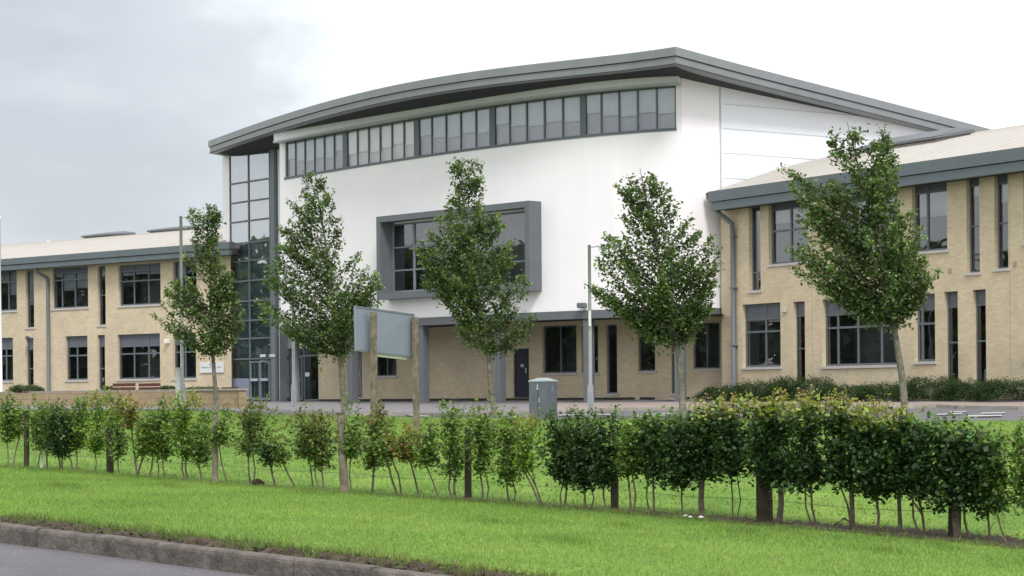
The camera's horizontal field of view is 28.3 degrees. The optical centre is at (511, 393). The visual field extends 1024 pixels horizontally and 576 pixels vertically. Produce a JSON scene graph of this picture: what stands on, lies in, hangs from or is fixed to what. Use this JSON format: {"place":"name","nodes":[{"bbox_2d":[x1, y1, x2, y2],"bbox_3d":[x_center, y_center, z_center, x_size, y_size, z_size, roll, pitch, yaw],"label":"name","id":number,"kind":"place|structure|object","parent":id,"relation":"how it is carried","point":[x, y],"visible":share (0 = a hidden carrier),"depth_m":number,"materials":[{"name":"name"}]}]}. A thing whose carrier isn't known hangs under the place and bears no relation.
{"place":"outdoors","nodes":[
{"label":"outdoors","id":0,"kind":"place"},
{"bbox_2d":[0,543,254,575],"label":"road","id":1,"kind":"structure","parent":0,"point":[18,560],"depth_m":18.23,"materials":[{"name":"grey asphalt"}]},
{"bbox_2d":[6,401,528,415],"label":"pavement","id":2,"kind":"structure","parent":0,"point":[284,406],"depth_m":70.21,"materials":[{"name":"grey concrete"}]},
{"bbox_2d":[0,388,247,407],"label":"garden wall","id":3,"kind":"structure","parent":2,"relation":"on","point":[225,396],"depth_m":76.80,"materials":[{"name":"stone"}]},
{"bbox_2d":[0,409,1023,575],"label":"lawn","id":4,"kind":"structure","parent":0,"point":[824,510],"depth_m":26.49,"materials":[{"name":"green plant"}]},
{"bbox_2d":[0,390,24,464],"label":"hedge plant","id":5,"kind":"object","parent":4,"relation":"on","point":[5,419],"visible":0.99,"depth_m":38.25,"materials":[{"name":"green plant"}]},
{"bbox_2d":[18,393,54,466],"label":"hedge plant","id":6,"kind":"object","parent":4,"relation":"on","point":[35,430],"visible":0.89,"depth_m":37.57,"materials":[{"name":"green plant"}]},
{"bbox_2d":[30,395,53,467],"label":"hedge plant","id":7,"kind":"object","parent":4,"relation":"on","point":[42,418],"visible":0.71,"depth_m":37.32,"materials":[{"name":"green plant"}]},
{"bbox_2d":[39,398,70,468],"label":"hedge plant","id":8,"kind":"object","parent":4,"relation":"on","point":[50,430],"visible":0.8,"depth_m":36.96,"materials":[{"name":"green plant"}]},
{"bbox_2d":[53,405,84,469],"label":"hedge plant","id":9,"kind":"object","parent":4,"relation":"on","point":[65,443],"visible":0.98,"depth_m":36.67,"materials":[{"name":"green plant"}]},
{"bbox_2d":[59,392,94,469],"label":"hedge plant","id":10,"kind":"object","parent":4,"relation":"on","point":[82,415],"visible":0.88,"depth_m":36.60,"materials":[{"name":"green plant"}]},
{"bbox_2d":[76,385,115,471],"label":"hedge plant","id":11,"kind":"object","parent":4,"relation":"on","point":[95,444],"visible":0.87,"depth_m":36.20,"materials":[{"name":"green plant"}]},
{"bbox_2d":[94,386,140,472],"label":"hedge plant","id":12,"kind":"object","parent":4,"relation":"on","point":[116,448],"visible":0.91,"depth_m":35.65,"materials":[{"name":"green plant"}]},
{"bbox_2d":[107,390,146,474],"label":"hedge plant","id":13,"kind":"object","parent":4,"relation":"on","point":[129,419],"visible":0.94,"depth_m":35.25,"materials":[{"name":"green plant"}]},
{"bbox_2d":[132,405,176,475],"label":"hedge plant","id":14,"kind":"object","parent":4,"relation":"on","point":[152,438],"visible":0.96,"depth_m":34.76,"materials":[{"name":"green plant"}]},
{"bbox_2d":[147,393,178,476],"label":"hedge plant","id":15,"kind":"object","parent":4,"relation":"on","point":[163,451],"visible":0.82,"depth_m":34.67,"materials":[{"name":"green plant"}]},
{"bbox_2d":[153,387,210,478],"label":"hedge plant","id":16,"kind":"object","parent":4,"relation":"on","point":[179,429],"visible":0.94,"depth_m":34.19,"materials":[{"name":"green plant"}]},
{"bbox_2d":[149,203,246,410],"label":"street tree","id":17,"kind":"object","parent":4,"relation":"on","point":[219,302],"visible":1,"depth_m":66.86,"materials":[{"name":"green plant"}]},
{"bbox_2d":[184,403,213,478],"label":"hedge plant","id":18,"kind":"object","parent":4,"relation":"on","point":[198,454],"visible":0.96,"depth_m":33.91,"materials":[{"name":"green plant"}]},
{"bbox_2d":[202,402,238,481],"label":"hedge plant","id":19,"kind":"object","parent":4,"relation":"on","point":[220,437],"visible":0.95,"depth_m":33.41,"materials":[{"name":"green plant"}]},
{"bbox_2d":[0,522,450,575],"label":"kerb","id":20,"kind":"structure","parent":4,"relation":"on","point":[210,558],"depth_m":18.25,"materials":[{"name":"concrete"}]},
{"bbox_2d":[222,391,285,482],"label":"hedge plant","id":21,"kind":"object","parent":4,"relation":"on","point":[247,423],"visible":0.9,"depth_m":32.93,"materials":[{"name":"green plant"}]},
{"bbox_2d":[0,516,531,575],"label":"soil edge","id":22,"kind":"object","parent":4,"relation":"on","point":[413,567],"visible":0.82,"depth_m":17.83,"materials":[{"name":"brown soil"}]},
{"bbox_2d":[1,516,525,575],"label":"soil crumbs","id":23,"kind":"object","parent":22,"relation":"on","point":[386,564],"visible":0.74,"depth_m":17.50,"materials":[{"name":"brown soil"}]},
{"bbox_2d":[246,432,289,485],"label":"hedge plant","id":24,"kind":"object","parent":4,"relation":"on","point":[265,454],"visible":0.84,"depth_m":32.47,"materials":[{"name":"green plant"}]},
{"bbox_2d":[1,511,594,575],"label":"edge tufts","id":25,"kind":"object","parent":4,"relation":"on","point":[252,543],"visible":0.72,"depth_m":17.94,"materials":[{"name":"green plant"}]},
{"bbox_2d":[278,402,336,488],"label":"hedge plant","id":26,"kind":"object","parent":4,"relation":"on","point":[298,447],"visible":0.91,"depth_m":31.81,"materials":[{"name":"green plant"}]},
{"bbox_2d":[251,170,384,416],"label":"street tree","id":27,"kind":"object","parent":4,"relation":"on","point":[340,330],"visible":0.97,"depth_m":60.87,"materials":[{"name":"green plant"}]},
{"bbox_2d":[299,404,337,488],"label":"hedge plant","id":28,"kind":"object","parent":4,"relation":"on","point":[317,458],"visible":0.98,"depth_m":31.64,"materials":[{"name":"green plant"}]},
{"bbox_2d":[337,413,348,492],"bbox_3d":[-2.593,0.980,31.216,0.203,1.380,0.172,0,0,0],"label":"hedge post","id":29,"kind":"object","parent":4,"relation":"on","point":[343,474],"visible":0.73,"depth_m":31.16,"materials":[{"name":"wood"}]},
{"bbox_2d":[330,392,372,490],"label":"hedge plant","id":30,"kind":"object","parent":4,"relation":"on","point":[348,446],"visible":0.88,"depth_m":31.18,"materials":[{"name":"green plant"}]},
{"bbox_2d":[352,398,401,492],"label":"hedge plant","id":31,"kind":"object","parent":4,"relation":"on","point":[370,460],"visible":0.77,"depth_m":30.80,"materials":[{"name":"green plant"}]},
{"bbox_2d":[370,412,401,494],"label":"hedge plant","id":32,"kind":"object","parent":4,"relation":"on","point":[385,451],"visible":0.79,"depth_m":30.42,"materials":[{"name":"green plant"}]},
{"bbox_2d":[354,306,419,444],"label":"signboard","id":33,"kind":"object","parent":4,"relation":"on","point":[383,333],"visible":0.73,"depth_m":43.46},
{"bbox_2d":[379,420,427,495],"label":"hedge plant","id":34,"kind":"object","parent":4,"relation":"on","point":[403,452],"visible":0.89,"depth_m":30.07,"materials":[{"name":"green plant"}]},
{"bbox_2d":[405,415,444,496],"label":"hedge plant","id":35,"kind":"object","parent":4,"relation":"on","point":[426,456],"visible":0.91,"depth_m":29.75,"materials":[{"name":"green plant"}]},
{"bbox_2d":[422,394,472,497],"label":"hedge plant","id":36,"kind":"object","parent":4,"relation":"on","point":[453,456],"visible":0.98,"depth_m":29.51,"materials":[{"name":"green plant"}]},
{"bbox_2d":[411,155,537,417],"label":"street tree","id":37,"kind":"object","parent":4,"relation":"on","point":[488,347],"visible":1,"depth_m":56.85,"materials":[{"name":"green plant"}]},
{"bbox_2d":[454,398,507,499],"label":"hedge plant","id":38,"kind":"object","parent":4,"relation":"on","point":[482,457],"visible":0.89,"depth_m":29.09,"materials":[{"name":"green plant"}]},
{"bbox_2d":[480,405,530,501],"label":"hedge plant","id":39,"kind":"object","parent":4,"relation":"on","point":[506,442],"visible":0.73,"depth_m":28.70,"materials":[{"name":"green plant"}]},
{"bbox_2d":[5,465,1023,548],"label":"soil bed","id":40,"kind":"object","parent":4,"relation":"on","point":[995,538],"visible":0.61,"depth_m":24.57,"materials":[{"name":"brown soil"}]},
{"bbox_2d":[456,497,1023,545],"bbox_3d":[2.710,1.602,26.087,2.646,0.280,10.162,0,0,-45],"label":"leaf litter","id":41,"kind":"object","parent":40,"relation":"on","point":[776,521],"visible":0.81,"depth_m":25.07,"materials":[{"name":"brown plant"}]},
{"bbox_2d":[506,407,555,503],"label":"hedge plant","id":42,"kind":"object","parent":4,"relation":"on","point":[524,454],"visible":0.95,"depth_m":28.27,"materials":[{"name":"green plant"}]},
{"bbox_2d":[528,378,557,419],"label":"utility cabinet","id":43,"kind":"object","parent":4,"relation":"on","point":[543,393],"visible":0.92,"depth_m":55.17,"materials":[{"name":"metal"}]},
{"bbox_2d":[528,404,584,505],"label":"hedge plant","id":44,"kind":"object","parent":4,"relation":"on","point":[560,469],"visible":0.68,"depth_m":27.94,"materials":[{"name":"green plant"}]},
{"bbox_2d":[553,404,609,507],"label":"hedge plant","id":45,"kind":"object","parent":4,"relation":"on","point":[579,476],"visible":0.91,"depth_m":27.65,"materials":[{"name":"green plant"}]},
{"bbox_2d":[575,401,630,508],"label":"hedge plant","id":46,"kind":"object","parent":4,"relation":"on","point":[602,477],"visible":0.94,"depth_m":27.38,"materials":[{"name":"green plant"}]},
{"bbox_2d":[601,408,650,510],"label":"hedge plant","id":47,"kind":"object","parent":4,"relation":"on","point":[625,462],"visible":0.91,"depth_m":27.07,"materials":[{"name":"green plant"}]},
{"bbox_2d":[626,409,675,512],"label":"hedge plant","id":48,"kind":"object","parent":4,"relation":"on","point":[651,448],"visible":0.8,"depth_m":26.76,"materials":[{"name":"green plant"}]},
{"bbox_2d":[584,170,724,419],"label":"street tree","id":49,"kind":"object","parent":4,"relation":"on","point":[686,320],"visible":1,"depth_m":52.34,"materials":[{"name":"green plant"}]},
{"bbox_2d":[649,405,703,514],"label":"hedge plant","id":50,"kind":"object","parent":4,"relation":"on","point":[674,474],"visible":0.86,"depth_m":26.32,"materials":[{"name":"green plant"}]},
{"bbox_2d":[676,393,728,516],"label":"hedge plant","id":51,"kind":"object","parent":4,"relation":"on","point":[701,455],"visible":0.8,"depth_m":26.08,"materials":[{"name":"green plant"}]},
{"bbox_2d":[701,389,753,518],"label":"hedge plant","id":52,"kind":"object","parent":4,"relation":"on","point":[725,441],"visible":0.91,"depth_m":25.68,"materials":[{"name":"green plant"}]},
{"bbox_2d":[732,388,792,522],"bbox_3d":[3.184,0.801,25.361,0.907,1.764,1.164,0,0,0],"label":"hedge plant","id":53,"kind":"object","parent":4,"relation":"on","point":[763,443],"visible":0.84,"depth_m":25.22,"materials":[{"name":"green plant"}]},
{"bbox_2d":[756,429,772,520],"bbox_3d":[3.193,1.090,25.659,0.221,1.398,0.220,0,0,0],"label":"hedge post","id":54,"kind":"object","parent":4,"relation":"on","point":[764,506],"visible":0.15,"depth_m":25.57,"materials":[{"name":"wood"}]},
{"bbox_2d":[770,384,828,525],"bbox_3d":[3.558,0.784,24.952,0.860,1.817,1.051,0,0,0],"label":"hedge plant","id":55,"kind":"object","parent":4,"relation":"on","point":[804,467],"visible":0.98,"depth_m":24.78,"materials":[{"name":"green plant"}]},
{"bbox_2d":[802,388,869,528],"bbox_3d":[3.961,0.812,24.563,0.829,1.775,1.016,0,0,0],"label":"hedge plant","id":56,"kind":"object","parent":4,"relation":"on","point":[835,421],"visible":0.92,"depth_m":24.42,"materials":[{"name":"green plant"}]},
{"bbox_2d":[777,123,943,415],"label":"street tree","id":57,"kind":"object","parent":4,"relation":"on","point":[888,255],"visible":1,"depth_m":47.76,"materials":[{"name":"green plant"}]},
{"bbox_2d":[840,392,901,529],"bbox_3d":[4.309,0.843,24.302,0.762,1.724,0.977,0,0,0],"label":"hedge plant","id":58,"kind":"object","parent":4,"relation":"on","point":[864,482],"visible":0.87,"depth_m":24.13,"materials":[{"name":"green plant"}]},
{"bbox_2d":[869,397,927,531],"bbox_3d":[4.557,0.874,24.066,0.685,1.673,1.077,0,0,0],"label":"hedge plant","id":59,"kind":"object","parent":4,"relation":"on","point":[892,458],"visible":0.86,"depth_m":23.87,"materials":[{"name":"green plant"}]},
{"bbox_2d":[890,407,953,533],"bbox_3d":[4.850,0.932,23.844,0.829,1.572,1.053,0,0,0],"label":"hedge plant","id":60,"kind":"object","parent":4,"relation":"on","point":[915,438],"visible":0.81,"depth_m":23.65,"materials":[{"name":"green plant"}]},
{"bbox_2d":[909,410,981,536],"bbox_3d":[5.054,0.953,23.514,0.907,1.555,1.032,0,0,0],"label":"hedge plant","id":61,"kind":"object","parent":4,"relation":"on","point":[943,444],"visible":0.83,"depth_m":23.40,"materials":[{"name":"green plant"}]},
{"bbox_2d":[932,415,997,537],"bbox_3d":[5.246,0.978,23.364,0.677,1.513,1.007,0,0,0],"label":"hedge plant","id":62,"kind":"object","parent":4,"relation":"on","point":[969,439],"visible":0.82,"depth_m":23.16,"materials":[{"name":"green plant"}]},
{"bbox_2d":[962,421,1015,539],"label":"hedge plant","id":63,"kind":"object","parent":4,"relation":"on","point":[983,461],"visible":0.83,"depth_m":23.00,"materials":[{"name":"green plant"}]},
{"bbox_2d":[971,422,1020,541],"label":"hedge plant","id":64,"kind":"object","parent":4,"relation":"on","point":[996,481],"visible":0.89,"depth_m":22.99,"materials":[{"name":"green plant"}]},
{"bbox_2d":[1002,412,1023,514],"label":"hedge plant","id":65,"kind":"object","parent":4,"relation":"on","point":[1017,477],"visible":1,"depth_m":22.81,"materials":[{"name":"green plant"}]},
{"bbox_2d":[0,0,1023,244],"label":"sky","id":66,"kind":"structure","parent":0,"point":[110,110],"materials":[{"name":"white"}]},
{"bbox_2d":[338,400,1023,420],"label":"drive","id":67,"kind":"structure","parent":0,"point":[1012,415],"depth_m":57.80,"materials":[{"name":"grey asphalt"}]},
{"bbox_2d":[1,226,239,391],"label":"school wing","id":68,"kind":"structure","parent":67,"relation":"on","point":[76,316],"depth_m":98.82,"materials":[{"name":"beige brick"}]},
{"bbox_2d":[2,338,13,382],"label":"window","id":69,"kind":"structure","parent":68,"relation":"in","point":[7,343],"depth_m":104.65,"materials":[{"name":"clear glass"}]},
{"bbox_2d":[1,270,17,312],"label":"window","id":70,"kind":"structure","parent":68,"relation":"in","point":[8,278],"depth_m":103.28,"materials":[{"name":"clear glass"}]},
{"bbox_2d":[51,266,88,310],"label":"window","id":71,"kind":"structure","parent":68,"relation":"in","point":[70,283],"depth_m":100.47,"materials":[{"name":"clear glass"}]},
{"bbox_2d":[64,336,88,381],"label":"window","id":72,"kind":"structure","parent":68,"relation":"in","point":[77,359],"depth_m":100.34,"materials":[{"name":"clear glass"}]},
{"bbox_2d":[116,333,160,380],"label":"window","id":73,"kind":"structure","parent":68,"relation":"in","point":[139,354],"depth_m":97.95,"materials":[{"name":"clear glass"}]},
{"bbox_2d":[117,263,160,307],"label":"window","id":74,"kind":"structure","parent":68,"relation":"in","point":[140,286],"depth_m":97.92,"materials":[{"name":"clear glass"}]},
{"bbox_2d":[172,333,196,380],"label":"window","id":75,"kind":"structure","parent":68,"relation":"in","point":[189,360],"depth_m":95.61,"materials":[{"name":"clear glass"}]},
{"bbox_2d":[179,215,187,407],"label":"street lamp","id":76,"kind":"object","parent":67,"relation":"on","point":[181,317],"visible":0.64,"depth_m":68.45,"materials":[{"name":"metal"}]},
{"bbox_2d":[587,244,605,417],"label":"street lamp","id":77,"kind":"object","parent":67,"relation":"on","point":[590,395],"visible":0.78,"depth_m":56.46,"materials":[{"name":"metal"}]},
{"bbox_2d":[208,46,991,402],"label":"school hall","id":78,"kind":"structure","parent":67,"relation":"on","point":[562,148],"depth_m":75.33,"materials":[{"name":"white paint"}]},
{"bbox_2d":[286,132,342,176],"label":"window","id":79,"kind":"structure","parent":78,"relation":"in","point":[324,152],"depth_m":84.25,"materials":[{"name":"grey glass"}]},
{"bbox_2d":[347,119,421,166],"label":"window","id":80,"kind":"structure","parent":78,"relation":"in","point":[394,140],"depth_m":80.51,"materials":[{"name":"grey glass"}]},
{"bbox_2d":[419,106,496,154],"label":"window","id":81,"kind":"structure","parent":78,"relation":"in","point":[464,129],"depth_m":77.12,"materials":[{"name":"grey glass"}]},
{"bbox_2d":[392,211,524,292],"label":"window","id":82,"kind":"structure","parent":78,"relation":"in","point":[412,274],"depth_m":78.91,"materials":[{"name":"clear glass"}]},
{"bbox_2d":[274,76,680,140],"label":"soffit","id":83,"kind":"structure","parent":78,"relation":"in","point":[648,80],"depth_m":75.34,"materials":[{"name":"grey metal"}]},
{"bbox_2d":[514,348,528,397],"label":"door","id":84,"kind":"structure","parent":78,"relation":"in","point":[522,355],"depth_m":78.28,"materials":[{"name":"grey metal"}]},
{"bbox_2d":[495,94,587,144],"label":"window","id":85,"kind":"structure","parent":78,"relation":"in","point":[554,117],"depth_m":74.04,"materials":[{"name":"grey glass"}]},
{"bbox_2d":[541,325,577,375],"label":"window","id":86,"kind":"structure","parent":78,"relation":"in","point":[560,351],"depth_m":78.03,"materials":[{"name":"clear glass"}]},
{"bbox_2d":[605,325,618,395],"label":"window","id":87,"kind":"structure","parent":78,"relation":"in","point":[612,329],"depth_m":75.69,"materials":[{"name":"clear glass"}]},
{"bbox_2d":[586,86,675,133],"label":"window","id":88,"kind":"structure","parent":78,"relation":"in","point":[652,107],"depth_m":71.73,"materials":[{"name":"grey glass"}]},
{"bbox_2d":[636,330,656,372],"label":"window","id":89,"kind":"structure","parent":78,"relation":"in","point":[647,356],"depth_m":75.04,"materials":[{"name":"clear glass"}]},
{"bbox_2d":[692,322,721,370],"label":"window","id":90,"kind":"structure","parent":78,"relation":"in","point":[707,346],"depth_m":74.57,"materials":[{"name":"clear glass"}]},
{"bbox_2d":[350,404,1023,416],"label":"pavement kerb","id":91,"kind":"structure","parent":67,"relation":"on","point":[910,407],"depth_m":61.18,"materials":[{"name":"concrete"}]},
{"bbox_2d":[723,377,804,401],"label":"shrub","id":92,"kind":"object","parent":67,"relation":"on","point":[743,388],"visible":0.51,"depth_m":67.95,"materials":[{"name":"green plant"}]},
{"bbox_2d":[706,125,1023,399],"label":"school wing","id":93,"kind":"structure","parent":67,"relation":"on","point":[962,189],"depth_m":64.30,"materials":[{"name":"beige brick"}]},
{"bbox_2d":[747,207,761,292],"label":"window","id":94,"kind":"structure","parent":93,"relation":"in","point":[756,250],"depth_m":70.14,"materials":[{"name":"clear glass"}]},
{"bbox_2d":[741,303,781,369],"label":"window","id":95,"kind":"structure","parent":93,"relation":"in","point":[763,337],"depth_m":70.69,"materials":[{"name":"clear glass"}]},
{"bbox_2d":[767,202,807,266],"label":"window","id":96,"kind":"structure","parent":93,"relation":"in","point":[785,229],"depth_m":69.27,"materials":[{"name":"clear glass"}]},
{"bbox_2d":[796,302,806,386],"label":"window","id":97,"kind":"structure","parent":93,"relation":"in","point":[800,306],"depth_m":68.38,"materials":[{"name":"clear glass"}]},
{"bbox_2d":[820,296,897,368],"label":"window","id":98,"kind":"structure","parent":93,"relation":"in","point":[848,345],"depth_m":66.97,"materials":[{"name":"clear glass"}]},
{"bbox_2d":[912,294,936,364],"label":"window","id":99,"kind":"structure","parent":93,"relation":"in","point":[926,322],"depth_m":63.38,"materials":[{"name":"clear glass"}]},
{"bbox_2d":[910,183,948,254],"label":"window","id":100,"kind":"structure","parent":93,"relation":"in","point":[931,200],"depth_m":63.32,"materials":[{"name":"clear glass"}]},
{"bbox_2d":[948,292,957,379],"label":"window","id":101,"kind":"structure","parent":93,"relation":"in","point":[952,296],"depth_m":62.47,"materials":[{"name":"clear glass"}]},
{"bbox_2d":[964,179,980,275],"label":"window","id":102,"kind":"structure","parent":93,"relation":"in","point":[974,183],"depth_m":61.65,"materials":[{"name":"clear glass"}]},
{"bbox_2d":[976,290,985,387],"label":"window","id":103,"kind":"structure","parent":93,"relation":"in","point":[980,294],"depth_m":61.46,"materials":[{"name":"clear glass"}]},
{"bbox_2d":[992,175,1009,271],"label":"window","id":104,"kind":"structure","parent":93,"relation":"in","point":[1002,180],"depth_m":60.67,"materials":[{"name":"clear glass"}]},
{"bbox_2d":[849,380,927,401],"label":"shrub","id":105,"kind":"object","parent":67,"relation":"on","point":[862,392],"visible":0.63,"depth_m":63.16,"materials":[{"name":"green plant"}]},
{"bbox_2d":[966,376,1023,400],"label":"shrub","id":106,"kind":"object","parent":67,"relation":"on","point":[1009,393],"visible":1,"depth_m":58.15,"materials":[{"name":"green plant"}]},
{"bbox_2d":[557,401,1023,409],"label":"block paving","id":107,"kind":"structure","parent":0,"point":[629,404],"depth_m":63.30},
{"bbox_2d":[757,374,839,401],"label":"shrub","id":108,"kind":"object","parent":107,"relation":"on","point":[792,384],"visible":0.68,"depth_m":66.29,"materials":[{"name":"green plant"}]},
{"bbox_2d":[889,374,969,401],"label":"shrub","id":109,"kind":"object","parent":107,"relation":"on","point":[910,384],"visible":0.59,"depth_m":61.25,"materials":[{"name":"green plant"}]},
{"bbox_2d":[930,376,1004,400],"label":"shrub","id":110,"kind":"object","parent":107,"relation":"on","point":[964,386],"visible":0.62,"depth_m":59.82,"materials":[{"name":"green plant"}]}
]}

